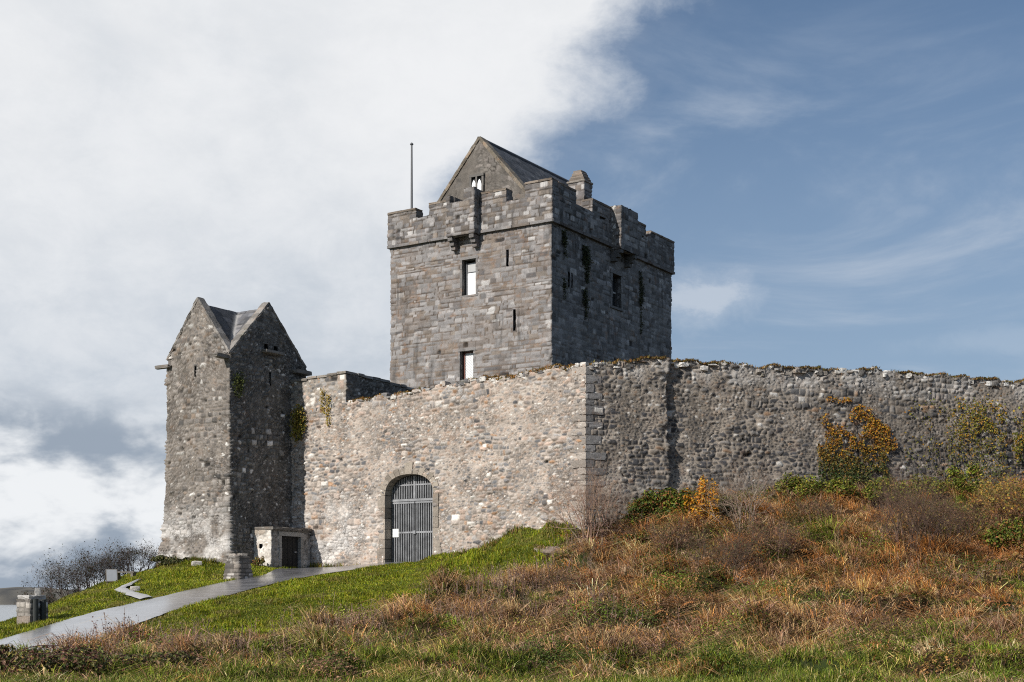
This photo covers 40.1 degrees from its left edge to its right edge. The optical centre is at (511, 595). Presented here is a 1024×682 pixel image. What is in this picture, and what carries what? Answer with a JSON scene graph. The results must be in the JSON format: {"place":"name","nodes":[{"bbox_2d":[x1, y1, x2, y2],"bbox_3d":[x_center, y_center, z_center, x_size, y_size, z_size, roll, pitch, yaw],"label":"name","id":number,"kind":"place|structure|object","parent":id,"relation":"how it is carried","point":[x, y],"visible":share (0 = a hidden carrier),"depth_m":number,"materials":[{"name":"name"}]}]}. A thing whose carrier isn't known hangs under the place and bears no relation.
{"place":"outdoors","nodes":[
{"label":"outdoors","id":0,"kind":"place"},
{"bbox_2d":[0,605,16,620],"bbox_3d":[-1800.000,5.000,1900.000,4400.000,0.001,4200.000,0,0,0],"label":"water","id":1,"kind":"structure","parent":0,"point":[7,611],"depth_m":433.02,"materials":[{"name":"grey liquid"}]},
{"bbox_2d":[0,587,84,604],"bbox_3d":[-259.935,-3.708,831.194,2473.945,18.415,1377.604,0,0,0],"label":"hills","id":2,"kind":"structure","parent":0,"point":[9,595],"depth_m":913.30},
{"bbox_2d":[114,579,150,598],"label":"side path","id":3,"kind":"structure","parent":0,"point":[127,591],"depth_m":43.51,"materials":[{"name":"grey concrete"}]},
{"bbox_2d":[0,562,402,651],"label":"path","id":4,"kind":"structure","parent":0,"point":[144,610],"depth_m":40.03,"materials":[{"name":"concrete"}]},
{"bbox_2d":[0,521,577,645],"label":"lawn grass","id":5,"kind":"structure","parent":0,"point":[63,605],"depth_m":43.14,"materials":[{"name":"green plant"}]},
{"bbox_2d":[0,0,1023,589],"label":"sky","id":6,"kind":"structure","parent":0,"point":[833,183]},
{"bbox_2d":[0,472,1023,681],"bbox_3d":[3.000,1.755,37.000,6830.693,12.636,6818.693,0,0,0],"label":"ground","id":7,"kind":"structure","parent":0,"point":[823,662],"depth_m":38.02,"materials":[{"name":"plant"}]},
{"bbox_2d":[16,595,48,623],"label":"stone pier","id":8,"kind":"structure","parent":7,"relation":"on","point":[31,608],"depth_m":38.33,"materials":[{"name":"stone"}]},
{"bbox_2d":[35,588,40,595],"bbox_3d":[-13.009,-0.095,38.428,0.148,0.222,0.152,0,0,-24],"label":"loose stone","id":9,"kind":"object","parent":8,"relation":"on","point":[37,592],"visible":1,"depth_m":38.37,"materials":[{"name":"grey stone"}]},
{"bbox_2d":[0,642,69,678],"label":"bramble bush","id":10,"kind":"object","parent":7,"relation":"on","point":[50,666],"visible":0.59,"depth_m":23.82,"materials":[{"name":"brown plant"}]},
{"bbox_2d":[3,642,106,672],"bbox_3d":[-7.748,1.037,23.722,1.582,0.493,0.889,0,0,0],"label":"bramble cane","id":11,"kind":"object","parent":10,"relation":"attached to","point":[57,654],"visible":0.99,"depth_m":23.79,"materials":[{"name":"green plant"}]},
{"bbox_2d":[22,587,68,603],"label":"leafless bush","id":12,"kind":"object","parent":7,"relation":"on","point":[50,599],"visible":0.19,"depth_m":48.16,"materials":[{"name":"brown plant"}]},
{"bbox_2d":[20,548,105,600],"bbox_3d":[-16.091,-0.536,50.831,3.576,2.596,3.242,0,0,0],"label":"leafless bush","id":13,"kind":"object","parent":7,"relation":"on","point":[61,579],"visible":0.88,"depth_m":50.50,"materials":[{"name":"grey plant"}]},
{"bbox_2d":[36,643,150,674],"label":"bramble bush","id":14,"kind":"object","parent":7,"relation":"on","point":[109,657],"visible":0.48,"depth_m":24.71,"materials":[{"name":"brown plant"}]},
{"bbox_2d":[62,537,139,588],"bbox_3d":[-15.255,-1.061,51.376,3.180,2.342,2.946,0,0,-28],"label":"leafless bush","id":15,"kind":"object","parent":7,"relation":"on","point":[108,560],"visible":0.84,"depth_m":51.04,"materials":[{"name":"brown plant"}]},
{"bbox_2d":[105,569,117,583],"bbox_3d":[-13.331,-0.487,46.680,0.380,0.814,0.209,0,0,-22],"label":"information board","id":16,"kind":"object","parent":7,"relation":"on","point":[111,575],"visible":0.68,"depth_m":46.66,"materials":[{"name":"grey wood"}]},
{"bbox_2d":[117,571,136,579],"bbox_3d":[-13.289,-0.619,48.195,0.720,0.430,0.310,0,0,8],"label":"bench","id":17,"kind":"object","parent":7,"relation":"on","point":[133,573],"visible":0.53,"depth_m":48.06,"materials":[{"name":"grey stone"}]},
{"bbox_2d":[97,537,167,575],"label":"leafless bush","id":18,"kind":"object","parent":7,"relation":"on","point":[131,553],"visible":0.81,"depth_m":51.51,"materials":[{"name":"brown plant"}]},
{"bbox_2d":[130,586,139,590],"bbox_3d":[-11.883,-0.225,44.200,0.311,0.169,0.249,0,0,-19],"label":"boulder","id":19,"kind":"object","parent":7,"relation":"on","point":[135,588],"visible":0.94,"depth_m":44.10,"materials":[{"name":"grey stone"}]},
{"bbox_2d":[118,650,212,669],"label":"bramble bush","id":20,"kind":"object","parent":7,"relation":"on","point":[164,657],"visible":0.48,"depth_m":25.73,"materials":[{"name":"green plant"}]},
{"bbox_2d":[149,555,190,565],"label":"evergreen bush","id":21,"kind":"object","parent":7,"relation":"on","point":[164,560],"visible":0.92,"depth_m":50.23,"materials":[{"name":"green plant"}]},
{"bbox_2d":[191,561,201,566],"bbox_3d":[-11.111,-1.131,49.392,0.371,0.208,0.291,0,0,-18],"label":"stone","id":22,"kind":"object","parent":7,"relation":"on","point":[196,562],"visible":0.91,"depth_m":49.27,"materials":[{"name":"grey stone"}]},
{"bbox_2d":[155,297,311,563],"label":"gabled tower","id":23,"kind":"structure","parent":7,"relation":"on","point":[228,464],"depth_m":51.24,"materials":[{"name":"stone"}]},
{"bbox_2d":[194,364,197,376],"bbox_3d":[-11.426,-8.228,51.347,0.203,0.455,0.500,0,0,33],"label":"slit window","id":24,"kind":"structure","parent":23,"relation":"in","point":[195,365],"depth_m":51.16,"materials":[{"name":"black"}]},
{"bbox_2d":[232,370,248,397],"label":"ivy","id":25,"kind":"object","parent":23,"relation":"attached to","point":[241,381],"visible":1,"depth_m":50.51,"materials":[{"name":"green plant"}]},
{"bbox_2d":[262,342,268,348],"bbox_3d":[-9.293,-9.243,51.969,0.500,0.245,0.315,0,0,33],"label":"slit window","id":26,"kind":"structure","parent":23,"relation":"in","point":[265,345],"depth_m":51.93,"materials":[{"name":"black"}]},
{"bbox_2d":[272,344,277,350],"bbox_3d":[-9.014,-9.243,52.406,0.500,0.245,0.312,0,0,33],"label":"slit window","id":27,"kind":"structure","parent":23,"relation":"in","point":[275,348],"depth_m":52.36,"materials":[{"name":"black"}]},
{"bbox_2d":[223,553,252,580],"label":"stone pier","id":28,"kind":"structure","parent":7,"relation":"on","point":[238,566],"depth_m":46.33,"materials":[{"name":"grey stone"}]},
{"bbox_2d":[252,556,264,565],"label":"weed clump","id":29,"kind":"object","parent":7,"relation":"on","point":[258,561],"visible":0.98,"depth_m":50.22,"materials":[{"name":"green plant"}]},
{"bbox_2d":[251,526,311,567],"bbox_3d":[-8.510,-1.454,51.659,1.220,2.107,2.184,0,0,33],"label":"stone hut","id":30,"kind":"object","parent":7,"relation":"on","point":[274,547],"visible":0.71,"depth_m":51.09,"materials":[{"name":"grey stone"}]},
{"bbox_2d":[282,537,297,567],"bbox_3d":[-8.213,-1.530,51.500,0.090,1.260,0.992,0,0,33],"label":"door","id":31,"kind":"structure","parent":30,"relation":"in","point":[289,545],"depth_m":51.53,"materials":[{"name":"black wood"}]},
{"bbox_2d":[152,518,570,568],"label":"verge weeds","id":32,"kind":"object","parent":7,"relation":"on","point":[490,544],"visible":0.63,"depth_m":47.69,"materials":[{"name":"green plant"}]},
{"bbox_2d":[0,624,1023,681],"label":"long grass","id":33,"kind":"structure","parent":7,"relation":"on","point":[816,677],"depth_m":24.36,"materials":[{"name":"green plant"}]},
{"bbox_2d":[387,136,674,388],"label":"castle keep","id":34,"kind":"structure","parent":7,"relation":"on","point":[482,267],"depth_m":66.98,"materials":[{"name":"stone"}]},
{"bbox_2d":[410,142,412,207],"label":"flagpole","id":35,"kind":"object","parent":34,"relation":"on","point":[411,143],"visible":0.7,"depth_m":68.99,"materials":[{"name":"grey metal"}]},
{"bbox_2d":[457,347,475,379],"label":"window","id":36,"kind":"structure","parent":34,"relation":"in","point":[466,357],"depth_m":66.76,"materials":[{"name":"stone"}]},
{"bbox_2d":[460,255,477,297],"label":"window","id":37,"kind":"structure","parent":34,"relation":"in","point":[468,286],"depth_m":66.66,"materials":[{"name":"stone"}]},
{"bbox_2d":[504,244,512,265],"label":"slit window","id":38,"kind":"structure","parent":34,"relation":"in","point":[507,250],"depth_m":65.31,"materials":[{"name":"stone"}]},
{"bbox_2d":[512,308,516,330],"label":"slit window","id":39,"kind":"structure","parent":34,"relation":"in","point":[514,316],"depth_m":65.18,"materials":[{"name":"stone"}]},
{"bbox_2d":[561,230,568,257],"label":"moss","id":40,"kind":"object","parent":34,"relation":"attached to","point":[565,239],"visible":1,"depth_m":64.82,"materials":[{"name":"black plant"}]},
{"bbox_2d":[563,278,567,299],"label":"moss","id":41,"kind":"object","parent":34,"relation":"attached to","point":[564,284],"visible":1,"depth_m":64.84,"materials":[{"name":"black plant"}]},
{"bbox_2d":[567,271,569,287],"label":"slit window","id":42,"kind":"structure","parent":34,"relation":"in","point":[568,280],"depth_m":65.36,"materials":[{"name":"stone"}]},
{"bbox_2d":[582,289,589,319],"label":"moss","id":43,"kind":"object","parent":34,"relation":"attached to","point":[586,298],"visible":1,"depth_m":66.48,"materials":[{"name":"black plant"}]},
{"bbox_2d":[582,244,593,283],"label":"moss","id":44,"kind":"object","parent":34,"relation":"attached to","point":[586,261],"visible":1,"depth_m":66.54,"materials":[{"name":"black plant"}]},
{"bbox_2d":[610,268,623,311],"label":"window","id":45,"kind":"structure","parent":34,"relation":"in","point":[616,293],"depth_m":69.62,"materials":[{"name":"glass"}]},
{"bbox_2d":[639,271,645,334],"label":"moss","id":46,"kind":"object","parent":34,"relation":"attached to","point":[641,294],"visible":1,"depth_m":71.32,"materials":[{"name":"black plant"}]},
{"bbox_2d":[61,482,1023,681],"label":"undergrowth","id":47,"kind":"object","parent":7,"relation":"on","point":[332,659],"visible":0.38,"depth_m":32.12,"materials":[{"name":"brown plant"}]},
{"bbox_2d":[534,546,559,553],"bbox_3d":[1.191,-1.460,44.886,0.995,0.111,0.900,0,15,0],"label":"rock slab","id":48,"kind":"object","parent":7,"relation":"on","point":[546,550],"visible":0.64,"depth_m":44.74,"materials":[{"name":"grey stone"}]},
{"bbox_2d":[534,563,594,592],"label":"thorn thicket","id":49,"kind":"object","parent":7,"relation":"on","point":[548,583],"visible":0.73,"depth_m":39.77,"materials":[{"name":"brown plant"}]},
{"bbox_2d":[520,456,646,545],"bbox_3d":[2.326,-2.997,44.439,4.181,3.424,4.410,0,0,0],"label":"bare sapling","id":50,"kind":"object","parent":7,"relation":"on","point":[589,520],"visible":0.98,"depth_m":44.35,"materials":[{"name":"plant"}]},
{"bbox_2d":[608,534,654,546],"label":"bramble bush","id":51,"kind":"object","parent":7,"relation":"on","point":[640,538],"visible":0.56,"depth_m":43.44,"materials":[{"name":"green plant"}]},
{"bbox_2d":[632,665,658,678],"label":"grass tuft","id":52,"kind":"object","parent":7,"relation":"on","point":[639,671],"visible":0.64,"depth_m":26.26,"materials":[{"name":"beige plant"}]},
{"bbox_2d":[290,355,1023,566],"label":"curtain wall","id":53,"kind":"structure","parent":7,"relation":"on","point":[417,474],"depth_m":48.55,"materials":[{"name":"stone"}]},
{"bbox_2d":[286,404,306,442],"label":"ivy","id":54,"kind":"object","parent":53,"relation":"attached to","point":[298,422],"visible":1,"depth_m":52.59,"materials":[{"name":"green plant"}]},
{"bbox_2d":[319,388,330,425],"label":"moss","id":55,"kind":"object","parent":53,"relation":"attached to","point":[327,410],"visible":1,"depth_m":51.96,"materials":[{"name":"green plant"}]},
{"bbox_2d":[290,371,415,422],"bbox_3d":[-4.322,-7.390,56.758,2.758,1.781,10.808,0,0,33],"label":"wall turret","id":56,"kind":"object","parent":53,"relation":"attached to","point":[342,386],"depth_m":52.38,"materials":[{"name":"grey stone"}]},
{"bbox_2d":[817,396,897,488],"bbox_3d":[12.090,-5.114,48.822,3.159,3.638,0.392,0,0,-17],"label":"ivy","id":57,"kind":"object","parent":53,"relation":"attached to","point":[841,465],"visible":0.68,"depth_m":48.87,"materials":[{"name":"orange plant"}]},
{"bbox_2d":[904,393,1008,484],"bbox_3d":[15.890,-5.391,49.946,4.250,3.792,0.298,0,0,-16],"label":"ivy","id":58,"kind":"object","parent":53,"relation":"attached to","point":[982,428],"visible":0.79,"depth_m":50.20,"materials":[{"name":"green plant"}]},
{"bbox_2d":[1011,406,1023,465],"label":"ivy","id":59,"kind":"object","parent":53,"relation":"attached to","point":[1019,435],"visible":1,"depth_m":50.70,"materials":[{"name":"green plant"}]},
{"bbox_2d":[643,510,698,555],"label":"thorn thicket","id":60,"kind":"object","parent":7,"relation":"on","point":[663,535],"visible":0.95,"depth_m":41.77,"materials":[{"name":"brown plant"}]},
{"bbox_2d":[623,487,720,526],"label":"bramble bush","id":61,"kind":"object","parent":7,"relation":"on","point":[669,500],"visible":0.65,"depth_m":44.85,"materials":[{"name":"green plant"}]},
{"bbox_2d":[680,475,721,525],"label":"leafy bush","id":62,"kind":"object","parent":7,"relation":"on","point":[696,509],"visible":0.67,"depth_m":44.11,"materials":[{"name":"orange plant"}]},
{"bbox_2d":[668,510,789,573],"bbox_3d":[6.049,-1.200,39.335,3.307,2.404,3.520,0,0,32],"label":"thorn thicket","id":63,"kind":"object","parent":7,"relation":"on","point":[736,554],"visible":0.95,"depth_m":39.24,"materials":[{"name":"brown plant"}]},
{"bbox_2d":[704,494,754,523],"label":"bramble bush","id":64,"kind":"object","parent":7,"relation":"on","point":[726,507],"visible":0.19,"depth_m":44.90,"materials":[{"name":"brown plant"}]},
{"bbox_2d":[688,451,796,532],"bbox_3d":[6.955,-3.217,43.151,3.463,2.890,3.702,0,0,-43],"label":"bare sapling","id":65,"kind":"object","parent":7,"relation":"on","point":[737,501],"visible":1,"depth_m":43.12,"materials":[{"name":"plant"}]},
{"bbox_2d":[736,504,811,562],"bbox_3d":[7.516,-1.644,40.818,2.509,1.979,2.775,0,0,0],"label":"thorn thicket","id":66,"kind":"object","parent":7,"relation":"on","point":[785,536],"visible":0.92,"depth_m":40.70,"materials":[{"name":"brown plant"}]},
{"bbox_2d":[547,485,1023,626],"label":"bracken","id":67,"kind":"object","parent":7,"relation":"on","point":[884,592],"visible":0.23,"depth_m":37.97,"materials":[{"name":"brown plant"}]},
{"bbox_2d":[774,471,820,500],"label":"green shrub","id":68,"kind":"object","parent":7,"relation":"on","point":[802,485],"visible":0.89,"depth_m":46.62,"materials":[{"name":"green plant"}]},
{"bbox_2d":[791,491,839,524],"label":"thorn thicket","id":69,"kind":"object","parent":7,"relation":"on","point":[828,508],"visible":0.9,"depth_m":43.87,"materials":[{"name":"brown plant"}]},
{"bbox_2d":[816,475,861,499],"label":"green shrub","id":70,"kind":"object","parent":7,"relation":"on","point":[840,486],"visible":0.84,"depth_m":46.97,"materials":[{"name":"green plant"}]},
{"bbox_2d":[861,476,903,506],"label":"green shrub","id":71,"kind":"object","parent":7,"relation":"on","point":[868,489],"visible":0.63,"depth_m":46.99,"materials":[{"name":"green plant"}]},
{"bbox_2d":[828,461,977,559],"bbox_3d":[11.860,-2.573,42.000,4.136,3.387,4.891,0,0,-41],"label":"thorn thicket","id":72,"kind":"object","parent":7,"relation":"on","point":[910,498],"visible":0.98,"depth_m":41.61,"materials":[{"name":"brown plant"}]},
{"bbox_2d":[891,474,946,499],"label":"green shrub","id":73,"kind":"object","parent":7,"relation":"on","point":[927,483],"visible":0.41,"depth_m":47.26,"materials":[{"name":"green plant"}]},
{"bbox_2d":[904,637,957,655],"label":"grass tuft","id":74,"kind":"object","parent":7,"relation":"on","point":[923,647],"visible":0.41,"depth_m":26.23,"materials":[{"name":"beige plant"}]},
{"bbox_2d":[912,485,998,542],"bbox_3d":[13.768,-2.313,43.381,2.670,2.259,2.544,0,0,0],"label":"thorn thicket","id":75,"kind":"object","parent":7,"relation":"on","point":[961,518],"visible":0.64,"depth_m":43.35,"materials":[{"name":"brown plant"}]},
{"bbox_2d":[937,460,990,493],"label":"green shrub","id":76,"kind":"object","parent":7,"relation":"on","point":[954,473],"visible":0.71,"depth_m":47.80,"materials":[{"name":"green plant"}]},
{"bbox_2d":[957,563,1006,578],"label":"bramble bush","id":77,"kind":"object","parent":7,"relation":"on","point":[973,572],"visible":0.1,"depth_m":39.39,"materials":[{"name":"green plant"}]},
{"bbox_2d":[946,462,1023,536],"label":"thorn thicket","id":78,"kind":"object","parent":7,"relation":"on","point":[1018,490],"visible":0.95,"depth_m":43.36,"materials":[{"name":"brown plant"}]},
{"bbox_2d":[982,517,1023,550],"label":"bramble bush","id":79,"kind":"object","parent":7,"relation":"on","point":[992,535],"visible":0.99,"depth_m":42.01,"materials":[{"name":"green plant"}]}
]}

